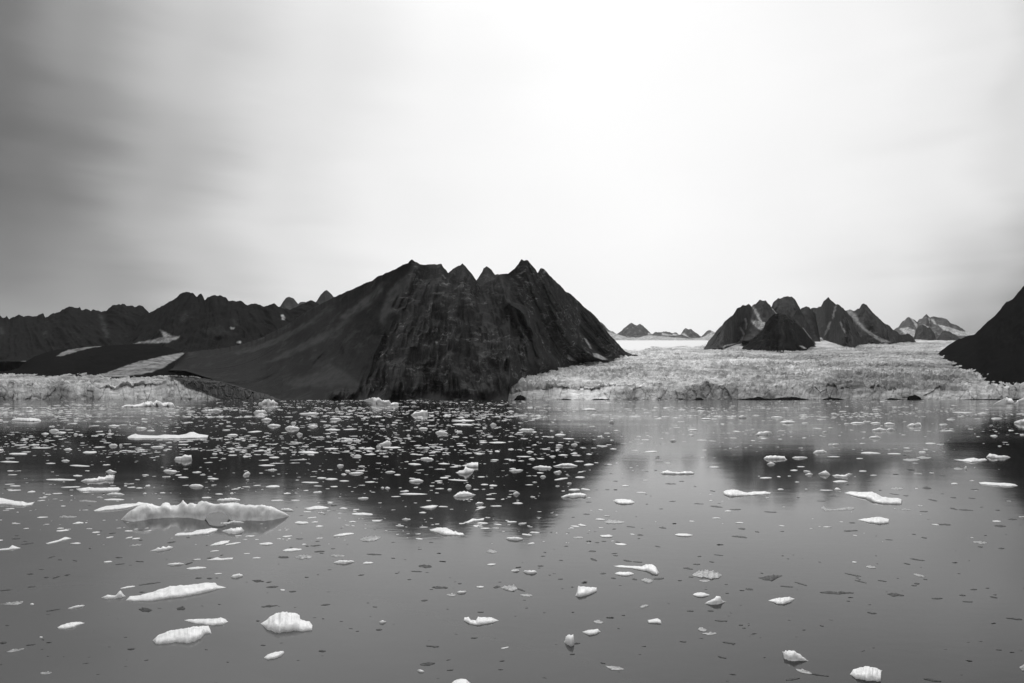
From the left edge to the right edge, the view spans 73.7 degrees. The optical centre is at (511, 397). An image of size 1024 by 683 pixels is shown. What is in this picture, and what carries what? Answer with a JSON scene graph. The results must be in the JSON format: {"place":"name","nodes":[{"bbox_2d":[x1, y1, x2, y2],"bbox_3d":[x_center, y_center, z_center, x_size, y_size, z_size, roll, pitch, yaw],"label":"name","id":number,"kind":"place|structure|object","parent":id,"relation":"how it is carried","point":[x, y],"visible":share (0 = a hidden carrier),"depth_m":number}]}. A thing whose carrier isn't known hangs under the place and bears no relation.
{"place":"outdoors","nodes":[
{"label":"outdoors","id":0,"kind":"place"},
{"bbox_2d":[0,304,148,371],"bbox_3d":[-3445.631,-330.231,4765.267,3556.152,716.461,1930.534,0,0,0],"label":"mountain","id":1,"kind":"structure","parent":0,"point":[24,339],"depth_m":4550.17},
{"bbox_2d":[0,344,216,380],"bbox_3d":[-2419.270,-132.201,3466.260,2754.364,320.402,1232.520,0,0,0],"label":"moraine hill","id":2,"kind":"structure","parent":0,"point":[131,360],"depth_m":3279.13},
{"bbox_2d":[0,373,279,399],"bbox_3d":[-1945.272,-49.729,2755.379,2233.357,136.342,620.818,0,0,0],"label":"glacier","id":3,"kind":"object","parent":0,"point":[83,386],"visible":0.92,"depth_m":2511.45},
{"bbox_2d":[123,292,318,352],"bbox_3d":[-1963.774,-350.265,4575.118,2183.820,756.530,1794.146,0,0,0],"label":"mountain","id":4,"kind":"structure","parent":0,"point":[184,322],"depth_m":4334.36},
{"bbox_2d":[280,297,297,309],"bbox_3d":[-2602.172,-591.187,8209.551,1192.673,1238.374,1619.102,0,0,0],"label":"mountain","id":5,"kind":"structure","parent":0,"point":[289,303],"depth_m":8118.77},
{"bbox_2d":[316,290,332,304],"bbox_3d":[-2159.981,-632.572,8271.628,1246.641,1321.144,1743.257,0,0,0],"label":"mountain","id":6,"kind":"structure","parent":0,"point":[325,295],"depth_m":8140.85},
{"bbox_2d":[171,259,637,399],"bbox_3d":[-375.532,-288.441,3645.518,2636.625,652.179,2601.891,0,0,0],"label":"mountain","id":7,"kind":"structure","parent":0,"point":[412,330],"depth_m":2795.85},
{"bbox_2d":[477,266,498,285],"bbox_3d":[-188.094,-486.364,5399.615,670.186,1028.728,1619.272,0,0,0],"label":"mountain","id":8,"kind":"structure","parent":0,"point":[487,274],"depth_m":5158.57},
{"bbox_2d":[0,400,1023,682],"bbox_3d":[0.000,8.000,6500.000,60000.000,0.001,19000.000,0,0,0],"label":"fjord water","id":9,"kind":"structure","parent":0,"point":[914,632],"depth_m":37.19},
{"bbox_2d":[0,545,18,549],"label":"ice floe","id":10,"kind":"object","parent":9,"relation":"on","point":[12,547],"visible":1,"depth_m":36.06},
{"bbox_2d":[1,601,22,604],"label":"ice plate","id":11,"kind":"object","parent":9,"relation":"on","point":[14,603],"visible":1,"depth_m":26.47},
{"bbox_2d":[0,498,33,505],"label":"ice floe","id":12,"kind":"object","parent":9,"relation":"on","point":[3,501],"visible":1,"depth_m":51.04},
{"bbox_2d":[11,418,40,421],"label":"ice floe","id":13,"kind":"object","parent":9,"relation":"on","point":[27,419],"visible":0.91,"depth_m":231.00},
{"bbox_2d":[46,537,70,543],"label":"ice floe","id":14,"kind":"object","parent":9,"relation":"on","point":[65,538],"visible":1,"depth_m":38.12},
{"bbox_2d":[58,622,82,628],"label":"ice floe","id":15,"kind":"object","parent":9,"relation":"on","point":[70,625],"visible":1,"depth_m":23.79},
{"bbox_2d":[77,487,119,490],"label":"ice floe","id":16,"kind":"object","parent":9,"relation":"on","point":[100,489],"visible":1,"depth_m":58.71},
{"bbox_2d":[82,475,114,481],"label":"ice floe","id":17,"kind":"object","parent":9,"relation":"on","point":[107,477],"visible":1,"depth_m":65.68},
{"bbox_2d":[101,591,124,598],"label":"ice floe","id":18,"kind":"object","parent":9,"relation":"on","point":[120,594],"visible":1,"depth_m":27.24},
{"bbox_2d":[94,502,143,510],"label":"ice floe","id":19,"kind":"object","parent":9,"relation":"on","point":[115,507],"visible":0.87,"depth_m":49.22},
{"bbox_2d":[139,607,151,611],"bbox_3d":[-13.846,7.997,25.767,0.854,0.034,0.329,0,0,44],"label":"ice sliver","id":20,"kind":"object","parent":9,"relation":"on","point":[142,609],"visible":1,"depth_m":25.72},
{"bbox_2d":[122,400,174,407],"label":"iceberg","id":21,"kind":"object","parent":9,"relation":"on","point":[155,403],"visible":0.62,"depth_m":604.49},
{"bbox_2d":[151,546,172,550],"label":"ice floe","id":22,"kind":"object","parent":9,"relation":"on","point":[162,548],"visible":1,"depth_m":35.77},
{"bbox_2d":[127,432,207,438],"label":"ice floe","id":23,"kind":"object","parent":9,"relation":"on","point":[190,435],"visible":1,"depth_m":135.15},
{"bbox_2d":[127,583,225,600],"bbox_3d":[-13.688,7.911,27.952,3.678,0.277,1.472,0,0,-29],"label":"ice floe","id":24,"kind":"object","parent":9,"relation":"on","point":[177,591],"visible":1,"depth_m":27.63},
{"bbox_2d":[153,626,210,643],"bbox_3d":[-10.940,7.896,22.750,1.765,0.312,1.323,0,0,-34],"label":"ice floe","id":25,"kind":"object","parent":9,"relation":"on","point":[190,634],"visible":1,"depth_m":22.52},
{"bbox_2d":[174,455,191,460],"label":"ice floe","id":26,"kind":"object","parent":9,"relation":"on","point":[185,457],"visible":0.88,"depth_m":87.24},
{"bbox_2d":[186,567,205,569],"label":"ice floe","id":27,"kind":"object","parent":9,"relation":"on","point":[191,568],"visible":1,"depth_m":31.92},
{"bbox_2d":[175,528,217,535],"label":"ice floe","id":28,"kind":"object","parent":9,"relation":"on","point":[203,531],"visible":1,"depth_m":40.01},
{"bbox_2d":[121,500,288,521],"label":"iceberg","id":29,"kind":"object","parent":9,"relation":"on","point":[201,510],"visible":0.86,"depth_m":44.67},
{"bbox_2d":[185,617,227,625],"bbox_3d":[-10.952,7.954,24.298,1.640,0.154,0.672,0,0,0],"label":"ice floe","id":30,"kind":"object","parent":9,"relation":"on","point":[217,621],"visible":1,"depth_m":24.19},
{"bbox_2d":[210,540,229,545],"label":"ice floe","id":31,"kind":"object","parent":9,"relation":"on","point":[221,543],"visible":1,"depth_m":37.24},
{"bbox_2d":[209,557,232,559],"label":"ice floe","id":32,"kind":"object","parent":9,"relation":"on","point":[216,558],"visible":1,"depth_m":33.71},
{"bbox_2d":[217,498,239,500],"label":"ice floe","id":33,"kind":"object","parent":9,"relation":"on","point":[230,499],"visible":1,"depth_m":52.85},
{"bbox_2d":[223,527,243,533],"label":"ice floe","id":34,"kind":"object","parent":9,"relation":"on","point":[236,530],"visible":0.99,"depth_m":40.24},
{"bbox_2d":[231,573,242,577],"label":"ice floe","id":35,"kind":"object","parent":9,"relation":"on","point":[236,575],"visible":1,"depth_m":30.39},
{"bbox_2d":[259,399,277,404],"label":"iceberg","id":36,"kind":"object","parent":9,"relation":"on","point":[267,401],"visible":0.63,"depth_m":788.52},
{"bbox_2d":[264,651,283,659],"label":"ice floe","id":37,"kind":"object","parent":9,"relation":"on","point":[273,655],"visible":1,"depth_m":21.05},
{"bbox_2d":[261,612,312,632],"bbox_3d":[-7.890,7.854,23.934,2.110,0.422,1.333,0,0,44],"label":"ice floe","id":38,"kind":"object","parent":9,"relation":"on","point":[282,622],"visible":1,"depth_m":23.58},
{"bbox_2d":[283,548,301,551],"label":"ice floe","id":39,"kind":"object","parent":9,"relation":"on","point":[291,550],"visible":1,"depth_m":35.67},
{"bbox_2d":[295,554,311,558],"bbox_3d":[-10.461,7.981,34.261,0.835,0.073,1.015,0,0,0],"label":"ice plate","id":40,"kind":"object","parent":9,"relation":"on","point":[303,556],"visible":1,"depth_m":34.17},
{"bbox_2d":[305,506,327,509],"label":"ice floe","id":41,"kind":"object","parent":9,"relation":"on","point":[316,508],"visible":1,"depth_m":48.97},
{"bbox_2d":[334,533,353,535],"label":"ice floe","id":42,"kind":"object","parent":9,"relation":"on","point":[343,534],"visible":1,"depth_m":39.65},
{"bbox_2d":[334,560,354,563],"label":"ice floe","id":43,"kind":"object","parent":9,"relation":"on","point":[344,561],"visible":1,"depth_m":32.96},
{"bbox_2d":[352,513,372,514],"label":"ice floe","id":44,"kind":"object","parent":9,"relation":"on","point":[362,514],"visible":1,"depth_m":46.66},
{"bbox_2d":[359,536,380,541],"bbox_3d":[-8.062,7.982,38.702,1.102,0.076,1.688,0,0,0],"label":"ice plate","id":45,"kind":"object","parent":9,"relation":"on","point":[370,538],"visible":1,"depth_m":38.54},
{"bbox_2d":[363,397,398,405],"bbox_3d":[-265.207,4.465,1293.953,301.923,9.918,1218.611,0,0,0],"label":"iceberg","id":46,"kind":"object","parent":9,"relation":"on","point":[374,400],"visible":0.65,"depth_m":795.74},
{"bbox_2d":[379,440,391,444],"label":"ice floe","id":47,"kind":"object","parent":9,"relation":"on","point":[387,442],"visible":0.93,"depth_m":116.11},
{"bbox_2d":[412,410,427,414],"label":"iceberg","id":48,"kind":"object","parent":9,"relation":"on","point":[422,412],"visible":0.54,"depth_m":315.40},
{"bbox_2d":[420,662,434,665],"bbox_3d":[-2.524,8.000,20.497,0.448,0.025,0.272,0,0,-26],"label":"ice sliver","id":49,"kind":"object","parent":9,"relation":"on","point":[427,664],"visible":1,"depth_m":20.45},
{"bbox_2d":[421,505,437,508],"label":"ice floe","id":50,"kind":"object","parent":9,"relation":"on","point":[430,506],"visible":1,"depth_m":49.53},
{"bbox_2d":[430,527,463,535],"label":"ice floe","id":51,"kind":"object","parent":9,"relation":"on","point":[444,531],"visible":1,"depth_m":40.10},
{"bbox_2d":[452,679,469,682],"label":"ice floe","id":52,"kind":"object","parent":9,"relation":"on","point":[461,681],"visible":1,"depth_m":19.03},
{"bbox_2d":[453,491,474,496],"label":"ice floe","id":53,"kind":"object","parent":9,"relation":"on","point":[462,494],"visible":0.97,"depth_m":55.30},
{"bbox_2d":[456,466,474,473],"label":"ice floe","id":54,"kind":"object","parent":9,"relation":"on","point":[466,470],"visible":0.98,"depth_m":71.97},
{"bbox_2d":[462,462,477,466],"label":"ice floe","id":55,"kind":"object","parent":9,"relation":"on","point":[473,464],"visible":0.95,"depth_m":78.96},
{"bbox_2d":[464,518,483,522],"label":"ice floe","id":56,"kind":"object","parent":9,"relation":"on","point":[471,520],"visible":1,"depth_m":44.30},
{"bbox_2d":[464,617,498,624],"bbox_3d":[-1.102,7.944,24.373,1.255,0.180,0.734,0,0,0],"label":"ice floe","id":57,"kind":"object","parent":9,"relation":"on","point":[481,620],"visible":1,"depth_m":24.27},
{"bbox_2d":[502,584,516,590],"bbox_3d":[-0.109,7.981,28.652,0.658,0.080,1.014,0,0,-16],"label":"ice plate","id":58,"kind":"object","parent":9,"relation":"on","point":[513,587],"visible":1,"depth_m":28.59},
{"bbox_2d":[0,400,1023,544],"bbox_3d":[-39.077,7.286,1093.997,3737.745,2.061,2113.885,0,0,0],"label":"brash ice","id":59,"kind":"structure","parent":9,"relation":"on","point":[349,410],"depth_m":133.38},
{"bbox_2d":[0,444,1023,678],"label":"clear ice crumbs","id":60,"kind":"object","parent":9,"relation":"on","point":[518,567],"visible":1,"depth_m":29.47},
{"bbox_2d":[506,537,522,539],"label":"ice floe","id":61,"kind":"object","parent":9,"relation":"on","point":[513,538],"visible":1,"depth_m":38.35},
{"bbox_2d":[514,395,525,399],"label":"rock outcrop","id":62,"kind":"object","parent":9,"relation":"on","point":[519,397],"visible":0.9,"depth_m":2376.19},
{"bbox_2d":[523,570,536,573],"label":"ice floe","id":63,"kind":"object","parent":9,"relation":"on","point":[531,572],"visible":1,"depth_m":31.07},
{"bbox_2d":[533,465,551,468],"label":"ice floe","id":64,"kind":"object","parent":9,"relation":"on","point":[542,467],"visible":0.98,"depth_m":77.30},
{"bbox_2d":[554,463,576,466],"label":"ice floe","id":65,"kind":"object","parent":9,"relation":"on","point":[566,464],"visible":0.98,"depth_m":79.81},
{"bbox_2d":[564,635,573,645],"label":"ice floe","id":66,"kind":"object","parent":9,"relation":"on","point":[569,640],"visible":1,"depth_m":22.09},
{"bbox_2d":[562,493,585,497],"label":"ice floe","id":67,"kind":"object","parent":9,"relation":"on","point":[573,495],"visible":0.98,"depth_m":54.91},
{"bbox_2d":[575,586,596,596],"bbox_3d":[3.058,7.913,28.002,0.792,0.265,1.382,0,0,12],"label":"ice floe","id":68,"kind":"object","parent":9,"relation":"on","point":[582,591],"visible":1,"depth_m":27.82},
{"bbox_2d":[583,629,599,634],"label":"ice floe","id":69,"kind":"object","parent":9,"relation":"on","point":[592,632],"visible":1,"depth_m":23.14},
{"bbox_2d":[605,520,623,523],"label":"ice plate","id":70,"kind":"object","parent":9,"relation":"on","point":[612,521],"visible":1,"depth_m":43.69},
{"bbox_2d":[606,666,622,669],"bbox_3d":[3.042,7.994,20.194,0.511,0.043,0.348,0,0,0],"label":"ice plate","id":71,"kind":"object","parent":9,"relation":"on","point":[613,668],"visible":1,"depth_m":20.13},
{"bbox_2d":[613,499,634,503],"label":"ice floe","id":72,"kind":"object","parent":9,"relation":"on","point":[622,501],"visible":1,"depth_m":51.71},
{"bbox_2d":[615,572,633,575],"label":"ice floe","id":73,"kind":"object","parent":9,"relation":"on","point":[624,573],"visible":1,"depth_m":30.80},
{"bbox_2d":[615,564,658,574],"bbox_3d":[6.066,7.926,32.041,2.355,0.238,1.189,0,0,42],"label":"ice floe","id":74,"kind":"object","parent":9,"relation":"on","point":[651,568],"visible":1,"depth_m":31.70},
{"bbox_2d":[642,578,652,582],"bbox_3d":[5.909,7.988,29.855,0.497,0.060,0.793,0,0,0],"label":"ice plate","id":75,"kind":"object","parent":9,"relation":"on","point":[645,580],"visible":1,"depth_m":29.74},
{"bbox_2d":[648,618,661,623],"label":"ice floe","id":76,"kind":"object","parent":9,"relation":"on","point":[657,620],"visible":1,"depth_m":24.26},
{"bbox_2d":[661,470,693,473],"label":"ice floe","id":77,"kind":"object","parent":9,"relation":"on","point":[671,472],"visible":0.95,"depth_m":71.49},
{"bbox_2d":[675,533,692,536],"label":"ice floe","id":78,"kind":"object","parent":9,"relation":"on","point":[684,535],"visible":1,"depth_m":39.52},
{"bbox_2d":[693,592,708,596],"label":"ice floe","id":79,"kind":"object","parent":9,"relation":"on","point":[699,594],"visible":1,"depth_m":27.52},
{"bbox_2d":[693,569,721,579],"bbox_3d":[8.867,7.970,30.863,1.188,0.110,1.561,0,0,35],"label":"ice plate","id":80,"kind":"object","parent":9,"relation":"on","point":[708,574],"visible":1,"depth_m":30.63},
{"bbox_2d":[705,596,724,604],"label":"ice floe","id":81,"kind":"object","parent":9,"relation":"on","point":[716,600],"visible":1,"depth_m":26.45},
{"bbox_2d":[723,489,770,496],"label":"ice floe","id":82,"kind":"object","parent":9,"relation":"on","point":[732,493],"visible":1,"depth_m":56.25},
{"bbox_2d":[755,431,771,435],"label":"ice floe","id":83,"kind":"object","parent":9,"relation":"on","point":[763,433],"visible":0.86,"depth_m":144.97},
{"bbox_2d":[760,574,781,580],"bbox_3d":[11.478,7.989,30.424,0.671,0.054,1.285,0,0,41],"label":"ice sliver","id":84,"kind":"object","parent":9,"relation":"on","point":[772,577],"visible":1,"depth_m":30.27},
{"bbox_2d":[737,397,807,399],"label":"moraine bank","id":85,"kind":"structure","parent":9,"relation":"on","point":[782,398],"depth_m":2350.23},
{"bbox_2d":[764,455,786,459],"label":"ice floe","id":86,"kind":"object","parent":9,"relation":"on","point":[774,457],"visible":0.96,"depth_m":88.65},
{"bbox_2d":[768,597,793,603],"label":"ice floe","id":87,"kind":"object","parent":9,"relation":"on","point":[784,600],"visible":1,"depth_m":26.70},
{"bbox_2d":[782,650,807,660],"bbox_3d":[8.556,7.908,21.001,0.486,0.290,0.919,0,0,-33],"label":"ice floe","id":88,"kind":"object","parent":9,"relation":"on","point":[789,655],"visible":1,"depth_m":20.79},
{"bbox_2d":[796,669,811,673],"bbox_3d":[8.525,7.995,19.934,0.344,0.038,0.403,0,0,0],"label":"ice plate","id":89,"kind":"object","parent":9,"relation":"on","point":[803,671],"visible":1,"depth_m":19.90},
{"bbox_2d":[822,397,843,399],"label":"moraine bank","id":90,"kind":"structure","parent":9,"relation":"on","point":[829,398],"depth_m":2373.63},
{"bbox_2d":[820,591,852,593],"bbox_3d":[13.325,7.991,28.003,1.369,0.043,0.514,0,0,0],"label":"ice sliver","id":91,"kind":"object","parent":9,"relation":"on","point":[834,592],"visible":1,"depth_m":27.97},
{"bbox_2d":[822,506,853,510],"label":"ice plate","id":92,"kind":"object","parent":9,"relation":"on","point":[844,508],"visible":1,"depth_m":48.72},
{"bbox_2d":[832,473,850,476],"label":"ice floe","id":93,"kind":"object","parent":9,"relation":"on","point":[846,475],"visible":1,"depth_m":69.12},
{"bbox_2d":[850,666,881,681],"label":"ice floe","id":94,"kind":"object","parent":9,"relation":"on","point":[867,673],"visible":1,"depth_m":19.46},
{"bbox_2d":[846,491,901,503],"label":"ice floe","id":95,"kind":"object","parent":9,"relation":"on","point":[873,497],"visible":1,"depth_m":52.98},
{"bbox_2d":[859,517,888,523],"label":"ice floe","id":96,"kind":"object","parent":9,"relation":"on","point":[878,520],"visible":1,"depth_m":43.82},
{"bbox_2d":[888,592,903,596],"bbox_3d":[15.554,7.994,27.749,0.560,0.038,0.531,0,0,-9],"label":"ice sliver","id":97,"kind":"object","parent":9,"relation":"on","point":[893,594],"visible":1,"depth_m":27.68},
{"bbox_2d":[907,395,922,399],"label":"rock outcrop","id":98,"kind":"object","parent":9,"relation":"on","point":[914,397],"visible":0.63,"depth_m":2404.56},
{"bbox_2d":[954,458,986,462],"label":"ice floe","id":99,"kind":"object","parent":9,"relation":"on","point":[971,460],"visible":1,"depth_m":86.04},
{"bbox_2d":[965,399,1019,399],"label":"moraine bank","id":100,"kind":"structure","parent":9,"relation":"on","point":[989,399],"depth_m":2399.00},
{"bbox_2d":[979,482,1016,486],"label":"ice floe","id":101,"kind":"object","parent":9,"relation":"on","point":[998,484],"visible":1,"depth_m":62.38},
{"bbox_2d":[987,453,1010,458],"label":"ice floe","id":102,"kind":"object","parent":9,"relation":"on","point":[994,456],"visible":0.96,"depth_m":90.32},
{"bbox_2d":[993,397,1014,404],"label":"iceberg","id":103,"kind":"object","parent":9,"relation":"on","point":[1006,400],"visible":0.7,"depth_m":881.34},
{"bbox_2d":[1015,397,1023,403],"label":"iceberg","id":104,"kind":"object","parent":9,"relation":"on","point":[1020,401],"visible":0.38,"depth_m":822.57},
{"bbox_2d":[0,0,1023,335],"label":"sky","id":105,"kind":"structure","parent":0,"point":[673,166]},
{"bbox_2d":[618,323,650,337],"bbox_3d":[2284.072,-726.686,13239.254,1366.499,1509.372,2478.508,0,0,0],"label":"mountain","id":106,"kind":"structure","parent":0,"point":[633,330],"depth_m":13175.39},
{"bbox_2d":[606,330,714,339],"bbox_3d":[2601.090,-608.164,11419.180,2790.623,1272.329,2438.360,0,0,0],"label":"snow ridge","id":107,"kind":"structure","parent":0,"point":[614,336],"depth_m":11625.80},
{"bbox_2d":[653,331,678,335],"bbox_3d":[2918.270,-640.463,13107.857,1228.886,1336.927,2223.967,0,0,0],"label":"mountain","id":108,"kind":"structure","parent":0,"point":[666,333],"depth_m":13381.19},
{"bbox_2d":[681,328,701,338],"bbox_3d":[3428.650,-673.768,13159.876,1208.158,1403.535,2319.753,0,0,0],"label":"mountain","id":109,"kind":"structure","parent":0,"point":[690,333],"depth_m":13274.40},
{"bbox_2d":[701,330,714,336],"bbox_3d":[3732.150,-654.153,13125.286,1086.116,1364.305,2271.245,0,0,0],"label":"mountain","id":110,"kind":"structure","parent":0,"point":[708,332],"depth_m":13383.23},
{"bbox_2d":[704,304,751,349],"bbox_3d":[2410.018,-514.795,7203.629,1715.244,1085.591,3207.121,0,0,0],"label":"mountain","id":111,"kind":"structure","parent":0,"point":[730,331],"depth_m":6461.78},
{"bbox_2d":[742,300,776,343],"bbox_3d":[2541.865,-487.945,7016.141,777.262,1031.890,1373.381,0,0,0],"label":"mountain","id":112,"kind":"structure","parent":0,"point":[762,312],"depth_m":6793.42},
{"bbox_2d":[508,339,1023,399],"bbox_3d":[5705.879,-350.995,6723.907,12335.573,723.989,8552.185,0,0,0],"label":"glacier","id":113,"kind":"object","parent":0,"point":[694,369],"visible":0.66,"depth_m":2876.78},
{"bbox_2d":[742,314,815,351],"bbox_3d":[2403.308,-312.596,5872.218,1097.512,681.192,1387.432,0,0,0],"label":"mountain","id":114,"kind":"structure","parent":0,"point":[780,332],"depth_m":5328.27},
{"bbox_2d":[772,296,814,342],"bbox_3d":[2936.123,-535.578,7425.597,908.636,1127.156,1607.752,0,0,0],"label":"mountain","id":115,"kind":"structure","parent":0,"point":[788,307],"depth_m":7241.38},
{"bbox_2d":[801,306,820,341],"bbox_3d":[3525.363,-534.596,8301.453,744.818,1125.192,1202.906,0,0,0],"label":"mountain","id":116,"kind":"structure","parent":0,"point":[808,313],"depth_m":8069.26},
{"bbox_2d":[811,297,861,346],"bbox_3d":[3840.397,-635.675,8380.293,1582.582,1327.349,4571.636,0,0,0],"label":"mountain","id":117,"kind":"structure","parent":0,"point":[835,324],"depth_m":7034.15},
{"bbox_2d":[837,304,915,344],"bbox_3d":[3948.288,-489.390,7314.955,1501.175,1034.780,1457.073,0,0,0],"label":"mountain","id":118,"kind":"structure","parent":0,"point":[871,327],"depth_m":7149.86},
{"bbox_2d":[894,317,917,337],"bbox_3d":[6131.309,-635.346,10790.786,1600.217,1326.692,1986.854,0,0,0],"label":"mountain","id":119,"kind":"structure","parent":0,"point":[908,325],"depth_m":10691.31},
{"bbox_2d":[917,314,930,327],"bbox_3d":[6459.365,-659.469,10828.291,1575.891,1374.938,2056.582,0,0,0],"label":"mountain","id":120,"kind":"structure","parent":0,"point":[925,320],"depth_m":10813.03},
{"bbox_2d":[914,325,935,339],"bbox_3d":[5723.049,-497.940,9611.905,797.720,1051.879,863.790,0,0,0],"label":"mountain","id":121,"kind":"structure","parent":0,"point":[923,332],"depth_m":9453.00},
{"bbox_2d":[937,331,959,340],"bbox_3d":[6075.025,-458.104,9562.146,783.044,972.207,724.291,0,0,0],"label":"mountain","id":122,"kind":"structure","parent":0,"point":[946,335],"depth_m":9481.15},
{"bbox_2d":[930,316,973,339],"bbox_3d":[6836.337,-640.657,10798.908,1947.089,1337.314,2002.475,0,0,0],"label":"mountain","id":123,"kind":"structure","parent":0,"point":[938,325],"depth_m":10702.24},
{"bbox_2d":[939,286,1023,385],"bbox_3d":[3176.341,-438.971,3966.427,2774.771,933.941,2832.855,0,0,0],"label":"mountain","id":124,"kind":"structure","parent":0,"point":[993,348],"depth_m":3429.65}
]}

